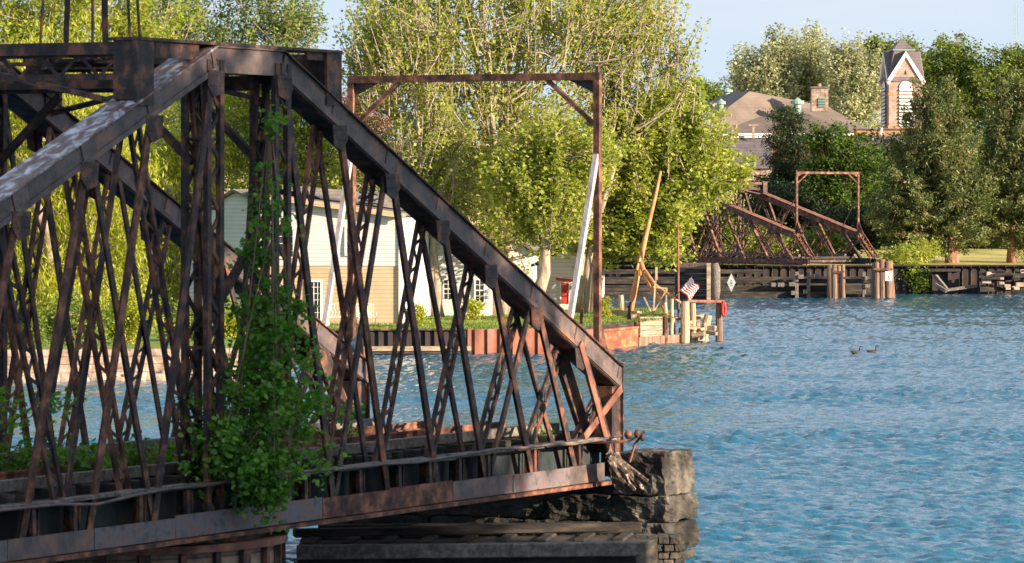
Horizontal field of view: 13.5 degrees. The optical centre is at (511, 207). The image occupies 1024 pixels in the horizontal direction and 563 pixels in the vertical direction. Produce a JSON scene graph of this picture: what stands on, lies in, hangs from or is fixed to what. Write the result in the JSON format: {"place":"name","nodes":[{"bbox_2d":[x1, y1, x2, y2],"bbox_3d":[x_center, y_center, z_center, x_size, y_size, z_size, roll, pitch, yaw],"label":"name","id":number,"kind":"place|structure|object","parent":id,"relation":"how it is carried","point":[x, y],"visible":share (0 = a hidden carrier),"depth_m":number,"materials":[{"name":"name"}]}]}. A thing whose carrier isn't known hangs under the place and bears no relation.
{"place":"outdoors","nodes":[
{"label":"outdoors","id":0,"kind":"place"},
{"bbox_2d":[10,275,636,362],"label":"river bank","id":1,"kind":"structure","parent":0,"point":[154,341],"depth_m":195.96,"materials":[{"name":"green plant"}]},
{"bbox_2d":[8,299,53,348],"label":"shrub","id":2,"kind":"object","parent":1,"relation":"on","point":[40,325],"visible":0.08,"depth_m":179.74,"materials":[{"name":"green plant"}]},
{"bbox_2d":[37,287,114,345],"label":"shrub","id":3,"kind":"object","parent":1,"relation":"on","point":[74,316],"visible":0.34,"depth_m":183.71,"materials":[{"name":"green plant"}]},
{"bbox_2d":[1,5,176,331],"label":"willow tree","id":4,"kind":"object","parent":1,"relation":"on","point":[47,281],"visible":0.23,"depth_m":203.80,"materials":[{"name":"green plant"}]},
{"bbox_2d":[0,0,208,269],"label":"cottonwood tree","id":5,"kind":"object","parent":1,"relation":"on","point":[14,12],"visible":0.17,"depth_m":249.02,"materials":[{"name":"green plant"}]},
{"bbox_2d":[8,348,238,378],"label":"shore wall","id":6,"kind":"structure","parent":1,"relation":"on","point":[156,357],"depth_m":174.59,"materials":[{"name":"concrete"}]},
{"bbox_2d":[80,282,175,343],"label":"shrub","id":7,"kind":"object","parent":1,"relation":"on","point":[132,320],"visible":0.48,"depth_m":185.72,"materials":[{"name":"green plant"}]},
{"bbox_2d":[86,75,260,310],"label":"willow tree","id":8,"kind":"object","parent":1,"relation":"on","point":[172,279],"visible":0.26,"depth_m":233.51,"materials":[{"name":"green plant"}]},
{"bbox_2d":[153,297,225,340],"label":"shrub","id":9,"kind":"object","parent":1,"relation":"on","point":[174,318],"visible":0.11,"depth_m":189.78,"materials":[{"name":"green plant"}]},
{"bbox_2d":[84,0,334,193],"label":"cottonwood tree","id":10,"kind":"object","parent":1,"relation":"on","point":[291,27],"visible":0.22,"depth_m":261.21,"materials":[{"name":"green plant"}]},
{"bbox_2d":[212,296,245,336],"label":"shrub","id":11,"kind":"object","parent":1,"relation":"on","point":[227,332],"visible":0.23,"depth_m":195.65,"materials":[{"name":"green plant"}]},
{"bbox_2d":[202,75,363,196],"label":"maple tree","id":12,"kind":"object","parent":1,"relation":"on","point":[302,142],"visible":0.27,"depth_m":237.22,"materials":[{"name":"green plant"}]},
{"bbox_2d":[190,184,428,323],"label":"tan house","id":13,"kind":"structure","parent":1,"relation":"on","point":[386,289],"depth_m":213.49,"materials":[{"name":"wood"}]},
{"bbox_2d":[279,228,294,258],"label":"window","id":14,"kind":"structure","parent":13,"relation":"in","point":[292,232],"depth_m":213.68,"materials":[{"name":"white glass"}]},
{"bbox_2d":[311,280,322,320],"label":"door","id":15,"kind":"structure","parent":13,"relation":"in","point":[317,285],"depth_m":213.47,"materials":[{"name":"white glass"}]},
{"bbox_2d":[344,226,358,255],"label":"window","id":16,"kind":"structure","parent":13,"relation":"in","point":[345,228],"depth_m":213.26,"materials":[{"name":"white glass"}]},
{"bbox_2d":[367,303,376,324],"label":"patio chair","id":17,"kind":"object","parent":1,"relation":"on","point":[371,313],"visible":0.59,"depth_m":210.76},
{"bbox_2d":[334,85,417,190],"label":"tree","id":18,"kind":"object","parent":1,"relation":"on","point":[381,121],"visible":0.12,"depth_m":244.34,"materials":[{"name":"green plant"}]},
{"bbox_2d":[328,0,495,317],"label":"maple tree","id":19,"kind":"object","parent":1,"relation":"on","point":[390,55],"visible":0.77,"depth_m":221.46,"materials":[{"name":"green plant"}]},
{"bbox_2d":[404,301,430,325],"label":"shrub","id":20,"kind":"object","parent":1,"relation":"on","point":[421,315],"visible":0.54,"depth_m":208.94,"materials":[{"name":"green plant"}]},
{"bbox_2d":[429,227,495,316],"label":"white cottage","id":21,"kind":"structure","parent":1,"relation":"on","point":[479,287],"depth_m":224.17,"materials":[{"name":"wood"}]},
{"bbox_2d":[442,278,450,297],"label":"window","id":22,"kind":"structure","parent":21,"relation":"in","point":[446,289],"depth_m":224.15,"materials":[{"name":"white glass"}]},
{"bbox_2d":[474,279,484,300],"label":"window","id":23,"kind":"structure","parent":21,"relation":"in","point":[479,287],"depth_m":223.99,"materials":[{"name":"white glass"}]},
{"bbox_2d":[461,296,486,320],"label":"shrub","id":24,"kind":"object","parent":1,"relation":"on","point":[473,307],"visible":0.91,"depth_m":217.79,"materials":[{"name":"green plant"}]},
{"bbox_2d":[328,307,674,328],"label":"grass","id":25,"kind":"structure","parent":1,"relation":"on","point":[489,322],"depth_m":216.57,"materials":[{"name":"green plant"}]},
{"bbox_2d":[643,267,667,314],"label":"pipe frame","id":26,"kind":"object","parent":25,"relation":"on","point":[656,278],"visible":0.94,"depth_m":224.96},
{"bbox_2d":[342,0,665,314],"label":"maple tree","id":27,"kind":"object","parent":1,"relation":"on","point":[582,17],"visible":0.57,"depth_m":224.84,"materials":[{"name":"green plant"}]},
{"bbox_2d":[512,236,540,281],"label":"outbuilding","id":28,"kind":"structure","parent":1,"relation":"on","point":[531,260],"depth_m":250.07,"materials":[{"name":"white"}]},
{"bbox_2d":[469,86,641,291],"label":"maple tree","id":29,"kind":"object","parent":1,"relation":"on","point":[543,185],"visible":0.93,"depth_m":218.04,"materials":[{"name":"green plant"}]},
{"bbox_2d":[531,245,608,309],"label":"white shed","id":30,"kind":"structure","parent":1,"relation":"on","point":[559,287],"depth_m":233.16,"materials":[{"name":"wood"}]},
{"bbox_2d":[560,281,569,302],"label":"door","id":31,"kind":"structure","parent":30,"relation":"in","point":[564,285],"depth_m":233.08,"materials":[{"name":"red paint"}]},
{"bbox_2d":[579,308,583,323],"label":"steel post","id":32,"kind":"object","parent":1,"relation":"on","point":[581,315],"visible":0.64,"depth_m":211.99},
{"bbox_2d":[602,294,614,316],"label":"shrub","id":33,"kind":"object","parent":1,"relation":"on","point":[605,303],"visible":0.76,"depth_m":221.86,"materials":[{"name":"green plant"}]},
{"bbox_2d":[618,295,625,314],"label":"timber pile","id":34,"kind":"object","parent":1,"relation":"on","point":[621,301],"visible":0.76,"depth_m":225.85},
{"bbox_2d":[552,0,710,312],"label":"maple tree","id":35,"kind":"object","parent":1,"relation":"on","point":[584,295],"visible":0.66,"depth_m":228.63,"materials":[{"name":"green plant"}]},
{"bbox_2d":[629,171,680,312],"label":"pole derrick","id":36,"kind":"object","parent":1,"relation":"on","point":[640,269],"visible":0.87,"depth_m":226.91,"materials":[{"name":"orange wood"}]},
{"bbox_2d":[557,66,760,311],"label":"maple tree","id":37,"kind":"object","parent":1,"relation":"on","point":[695,177],"visible":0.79,"depth_m":229.59,"materials":[{"name":"green plant"}]},
{"bbox_2d":[0,0,1023,153],"label":"sky","id":38,"kind":"structure","parent":0,"point":[732,22],"materials":[{"name":"blue"}]},
{"bbox_2d":[8,293,1023,562],"bbox_3d":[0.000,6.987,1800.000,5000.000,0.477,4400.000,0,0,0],"label":"river","id":39,"kind":"structure","parent":0,"point":[800,429],"depth_m":144.35,"materials":[{"name":"blue liquid"}]},
{"bbox_2d":[59,373,69,381],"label":"shore rock","id":40,"kind":"object","parent":39,"relation":"in","point":[64,377],"visible":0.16,"depth_m":172.73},
{"bbox_2d":[88,373,105,380],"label":"shore rock","id":41,"kind":"object","parent":39,"relation":"in","point":[92,377],"visible":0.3,"depth_m":173.03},
{"bbox_2d":[120,371,146,380],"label":"shore rock","id":42,"kind":"object","parent":39,"relation":"in","point":[143,375],"visible":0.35,"depth_m":173.65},
{"bbox_2d":[155,373,165,380],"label":"shore rock","id":43,"kind":"object","parent":39,"relation":"in","point":[160,376],"visible":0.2,"depth_m":173.92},
{"bbox_2d":[49,530,287,562],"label":"pivot pier","id":44,"kind":"structure","parent":39,"relation":"in","point":[266,547],"depth_m":71.39,"materials":[{"name":"brown wood"}]},
{"bbox_2d":[0,0,623,562],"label":"swing bridge","id":45,"kind":"structure","parent":44,"relation":"on","point":[56,512],"depth_m":74.85,"materials":[{"name":"brown metal"}]},
{"bbox_2d":[0,386,86,440],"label":"weed clump","id":46,"kind":"object","parent":45,"relation":"on","point":[5,411],"visible":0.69,"depth_m":70.59,"materials":[{"name":"green plant"}]},
{"bbox_2d":[0,431,119,471],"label":"weed clump","id":47,"kind":"object","parent":45,"relation":"on","point":[16,461],"visible":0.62,"depth_m":71.02,"materials":[{"name":"green plant"}]},
{"bbox_2d":[62,440,155,471],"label":"weed clump","id":48,"kind":"object","parent":45,"relation":"on","point":[135,456],"visible":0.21,"depth_m":72.37,"materials":[{"name":"green plant"}]},
{"bbox_2d":[86,430,192,466],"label":"weed clump","id":49,"kind":"object","parent":45,"relation":"on","point":[170,457],"visible":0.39,"depth_m":73.09,"materials":[{"name":"green plant"}]},
{"bbox_2d":[171,104,352,534],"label":"climbing vine","id":50,"kind":"object","parent":45,"relation":"attached to","point":[256,480],"visible":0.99,"depth_m":71.96,"materials":[{"name":"green plant"}]},
{"bbox_2d":[330,399,365,436],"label":"weed clump","id":51,"kind":"object","parent":45,"relation":"on","point":[340,422],"visible":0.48,"depth_m":83.00,"materials":[{"name":"green plant"}]},
{"bbox_2d":[351,333,356,356],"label":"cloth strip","id":52,"kind":"object","parent":45,"relation":"attached to","point":[353,342],"visible":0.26,"depth_m":77.47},
{"bbox_2d":[358,189,377,204],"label":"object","id":53,"kind":"object","parent":45,"relation":"attached to","point":[360,192],"visible":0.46,"depth_m":78.94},
{"bbox_2d":[586,430,644,461],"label":"latch lever","id":54,"kind":"object","parent":45,"relation":"attached to","point":[638,434],"visible":0.96,"depth_m":84.78,"materials":[{"name":"metal"}]},
{"bbox_2d":[605,450,648,490],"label":"broken timber","id":55,"kind":"object","parent":45,"relation":"hanging from","point":[621,468],"visible":1,"depth_m":84.16,"materials":[{"name":"white wood"}]},
{"bbox_2d":[332,328,470,354],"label":"sheet pile wall","id":56,"kind":"structure","parent":39,"relation":"in","point":[382,341],"depth_m":204.48,"materials":[{"name":"metal"}]},
{"bbox_2d":[293,522,665,562],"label":"timber fender","id":57,"kind":"object","parent":39,"relation":"in","point":[382,543],"visible":0.97,"depth_m":80.16,"materials":[{"name":"wood"}]},
{"bbox_2d":[467,328,552,353],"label":"sheet pile wall","id":58,"kind":"structure","parent":39,"relation":"in","point":[483,341],"depth_m":205.01,"materials":[{"name":"metal"}]},
{"bbox_2d":[331,448,699,558],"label":"stone pier","id":59,"kind":"structure","parent":39,"relation":"in","point":[663,501],"depth_m":85.42,"materials":[{"name":"stone"}]},
{"bbox_2d":[10,265,1023,293],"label":"seawall","id":60,"kind":"object","parent":39,"relation":"in","point":[971,275],"visible":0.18,"depth_m":349.17,"materials":[{"name":"wood"}]},
{"bbox_2d":[903,268,932,293],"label":"shrub","id":61,"kind":"object","parent":60,"relation":"attached to","point":[923,281],"visible":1,"depth_m":348.65,"materials":[{"name":"green plant"}]},
{"bbox_2d":[931,269,976,293],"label":"seawall outlet","id":62,"kind":"object","parent":60,"relation":"attached to","point":[945,281],"visible":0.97,"depth_m":347.73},
{"bbox_2d":[585,326,638,348],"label":"sheet pile wall","id":63,"kind":"structure","parent":39,"relation":"in","point":[621,337],"depth_m":214.34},
{"bbox_2d":[638,334,680,345],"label":"sheet pile wall","id":64,"kind":"structure","parent":39,"relation":"in","point":[645,341],"depth_m":220.00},
{"bbox_2d":[635,534,685,562],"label":"stone pier","id":65,"kind":"structure","parent":39,"relation":"in","point":[673,545],"depth_m":81.48,"materials":[{"name":"stone"}]},
{"bbox_2d":[606,309,717,343],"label":"timber crib","id":66,"kind":"object","parent":39,"relation":"in","point":[661,327],"visible":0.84,"depth_m":222.90,"materials":[{"name":"brown wood"}]},
{"bbox_2d":[669,299,673,334],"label":"timber pile","id":67,"kind":"object","parent":39,"relation":"in","point":[671,329],"visible":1,"depth_m":222.71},
{"bbox_2d":[677,223,679,321],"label":"mast pole","id":68,"kind":"object","parent":39,"relation":"on","point":[678,306],"visible":1,"depth_m":225.98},
{"bbox_2d":[680,301,689,342],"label":"timber pile","id":69,"kind":"object","parent":39,"relation":"in","point":[685,330],"visible":1,"depth_m":222.80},
{"bbox_2d":[690,303,695,340],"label":"timber pile","id":70,"kind":"object","parent":39,"relation":"in","point":[693,312],"visible":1,"depth_m":223.46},
{"bbox_2d":[675,263,719,299],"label":"fender box","id":71,"kind":"object","parent":39,"relation":"in","point":[706,277],"visible":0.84,"depth_m":322.07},
{"bbox_2d":[700,314,711,341],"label":"timber pile","id":72,"kind":"object","parent":39,"relation":"in","point":[707,318],"visible":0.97,"depth_m":223.81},
{"bbox_2d":[715,303,722,340],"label":"timber pile","id":73,"kind":"object","parent":39,"relation":"in","point":[719,325],"visible":0.98,"depth_m":225.34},
{"bbox_2d":[683,300,724,302],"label":"dock beam","id":74,"kind":"structure","parent":73,"relation":"on","point":[715,301],"depth_m":224.38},
{"bbox_2d":[673,276,698,299],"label":"flag","id":75,"kind":"object","parent":74,"relation":"attached to","point":[690,288],"visible":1,"depth_m":224.50,"materials":[{"name":"multicoloured fabric"}]},
{"bbox_2d":[721,301,726,316],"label":"fender buoy","id":76,"kind":"object","parent":74,"relation":"hanging from","point":[723,308],"visible":1,"depth_m":225.14,"materials":[{"name":"red paint"}]},
{"bbox_2d":[604,270,870,297],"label":"fender crib","id":77,"kind":"object","parent":39,"relation":"in","point":[809,286],"visible":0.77,"depth_m":332.17,"materials":[{"name":"wood"}]},
{"bbox_2d":[727,274,735,291],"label":"diamond sign","id":78,"kind":"object","parent":77,"relation":"attached to","point":[731,282],"visible":1,"depth_m":331.00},
{"bbox_2d":[827,264,845,297],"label":"mooring dolphin","id":79,"kind":"object","parent":39,"relation":"in","point":[835,281],"visible":0.81,"depth_m":329.82,"materials":[{"name":"brown wood"}]},
{"bbox_2d":[871,259,894,298],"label":"mooring dolphin","id":80,"kind":"object","parent":39,"relation":"in","point":[881,287],"visible":0.88,"depth_m":328.80,"materials":[{"name":"brown wood"}]},
{"bbox_2d":[885,271,891,280],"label":"number sign","id":81,"kind":"object","parent":80,"relation":"attached to","point":[888,275],"visible":1,"depth_m":328.05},
{"bbox_2d":[978,269,1023,293],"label":"collapsed dock","id":82,"kind":"object","parent":39,"relation":"in","point":[995,276],"visible":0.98,"depth_m":345.92,"materials":[{"name":"wood"}]},
{"bbox_2d":[91,157,1023,293],"bbox_3d":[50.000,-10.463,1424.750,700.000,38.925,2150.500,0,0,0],"label":"bank lawn","id":83,"kind":"structure","parent":0,"point":[987,256],"depth_m":380.38,"materials":[{"name":"plant"}]},
{"bbox_2d":[107,122,240,259],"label":"oak tree","id":84,"kind":"object","parent":83,"relation":"on","point":[178,169],"depth_m":369.00,"materials":[{"name":"green plant"}]},
{"bbox_2d":[360,118,490,230],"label":"oak tree","id":85,"kind":"object","parent":83,"relation":"on","point":[455,190],"depth_m":368.70,"materials":[{"name":"green plant"}]},
{"bbox_2d":[473,124,575,251],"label":"oak tree","id":86,"kind":"object","parent":83,"relation":"on","point":[514,234],"depth_m":368.65,"materials":[{"name":"green plant"}]},
{"bbox_2d":[608,246,647,264],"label":"shrub","id":87,"kind":"object","parent":83,"relation":"on","point":[622,262],"visible":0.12,"depth_m":352.78,"materials":[{"name":"green plant"}]},
{"bbox_2d":[647,217,702,264],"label":"shrub","id":88,"kind":"object","parent":83,"relation":"on","point":[689,245],"visible":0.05,"depth_m":354.93,"materials":[{"name":"green plant"}]},
{"bbox_2d":[652,74,735,115],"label":"oak tree","id":89,"kind":"object","parent":83,"relation":"on","point":[714,93],"visible":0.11,"depth_m":518.98,"materials":[{"name":"green plant"}]},
{"bbox_2d":[550,170,878,264],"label":"swing bridge","id":90,"kind":"structure","parent":83,"relation":"on","point":[767,256],"depth_m":340.77,"materials":[{"name":"orange metal"}]},
{"bbox_2d":[688,199,764,264],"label":"shrub","id":91,"kind":"object","parent":83,"relation":"on","point":[726,232],"visible":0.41,"depth_m":354.89,"materials":[{"name":"green plant"}]},
{"bbox_2d":[744,217,798,264],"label":"shrub","id":92,"kind":"object","parent":83,"relation":"on","point":[774,248],"visible":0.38,"depth_m":357.06,"materials":[{"name":"green plant"}]},
{"bbox_2d":[719,22,828,106],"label":"poplar tree","id":93,"kind":"object","parent":83,"relation":"on","point":[772,71],"visible":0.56,"depth_m":490.90,"materials":[{"name":"green plant"}]},
{"bbox_2d":[723,172,841,252],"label":"maple tree","id":94,"kind":"object","parent":83,"relation":"on","point":[806,201],"visible":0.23,"depth_m":379.00,"materials":[{"name":"green plant"}]},
{"bbox_2d":[751,102,817,240],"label":"spruce tree","id":95,"kind":"object","parent":83,"relation":"on","point":[780,140],"visible":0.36,"depth_m":391.33,"materials":[{"name":"green plant"}]},
{"bbox_2d":[698,84,908,196],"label":"brick monastery","id":96,"kind":"structure","parent":83,"relation":"on","point":[746,110],"depth_m":452.09,"materials":[{"name":"brick"}]},
{"bbox_2d":[777,18,842,109],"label":"poplar tree","id":97,"kind":"object","parent":83,"relation":"on","point":[811,72],"visible":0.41,"depth_m":493.36,"materials":[{"name":"green plant"}]},
{"bbox_2d":[786,216,855,255],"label":"shrub","id":98,"kind":"object","parent":83,"relation":"on","point":[834,242],"visible":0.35,"depth_m":370.87,"materials":[{"name":"green plant"}]},
{"bbox_2d":[794,116,895,256],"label":"maple tree","id":99,"kind":"object","parent":83,"relation":"on","point":[844,153],"visible":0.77,"depth_m":384.87,"materials":[{"name":"green plant"}]},
{"bbox_2d":[816,28,884,127],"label":"poplar tree","id":100,"kind":"object","parent":83,"relation":"on","point":[860,91],"visible":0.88,"depth_m":486.85,"materials":[{"name":"green plant"}]},
{"bbox_2d":[813,189,896,257],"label":"maple tree","id":101,"kind":"object","parent":83,"relation":"on","point":[868,231],"visible":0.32,"depth_m":374.69,"materials":[{"name":"green plant"}]},
{"bbox_2d":[860,232,914,250],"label":"hedge","id":102,"kind":"object","parent":83,"relation":"on","point":[889,243],"visible":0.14,"depth_m":402.93,"materials":[{"name":"green plant"}]},
{"bbox_2d":[854,119,923,202],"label":"oak tree","id":103,"kind":"object","parent":83,"relation":"on","point":[883,141],"visible":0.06,"depth_m":408.92,"materials":[{"name":"green plant"}]},
{"bbox_2d":[857,29,939,84],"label":"oak tree","id":104,"kind":"object","parent":83,"relation":"on","point":[888,44],"visible":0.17,"depth_m":519.05,"materials":[{"name":"green plant"}]},
{"bbox_2d":[878,28,925,143],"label":"bell tower","id":105,"kind":"structure","parent":83,"relation":"on","point":[901,64],"depth_m":462.20,"materials":[{"name":"brown brick"}]},
{"bbox_2d":[874,234,947,289],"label":"shrub","id":106,"kind":"object","parent":83,"relation":"on","point":[906,253],"visible":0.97,"depth_m":351.81,"materials":[{"name":"green plant"}]},
{"bbox_2d":[859,72,1008,262],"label":"pine tree","id":107,"kind":"object","parent":83,"relation":"on","point":[945,202],"visible":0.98,"depth_m":360.66,"materials":[{"name":"green plant"}]},
{"bbox_2d":[921,30,996,144],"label":"oak tree","id":108,"kind":"object","parent":83,"relation":"on","point":[953,58],"visible":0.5,"depth_m":503.61,"materials":[{"name":"green plant"}]},
{"bbox_2d":[947,114,1004,174],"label":"oak tree","id":109,"kind":"object","parent":83,"relation":"on","point":[977,166],"visible":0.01,"depth_m":410.85,"materials":[{"name":"green plant"}]},
{"bbox_2d":[953,37,1023,137],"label":"oak tree","id":110,"kind":"object","parent":83,"relation":"on","point":[1010,58],"visible":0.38,"depth_m":499.08,"materials":[{"name":"green plant"}]},
{"bbox_2d":[965,239,1018,248],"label":"hedge","id":111,"kind":"object","parent":83,"relation":"on","point":[985,247],"visible":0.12,"depth_m":403.32,"materials":[{"name":"green plant"}]},
{"bbox_2d":[968,67,1023,262],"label":"pine tree","id":112,"kind":"object","parent":83,"relation":"on","point":[1006,159],"visible":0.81,"depth_m":364.85,"materials":[{"name":"green plant"}]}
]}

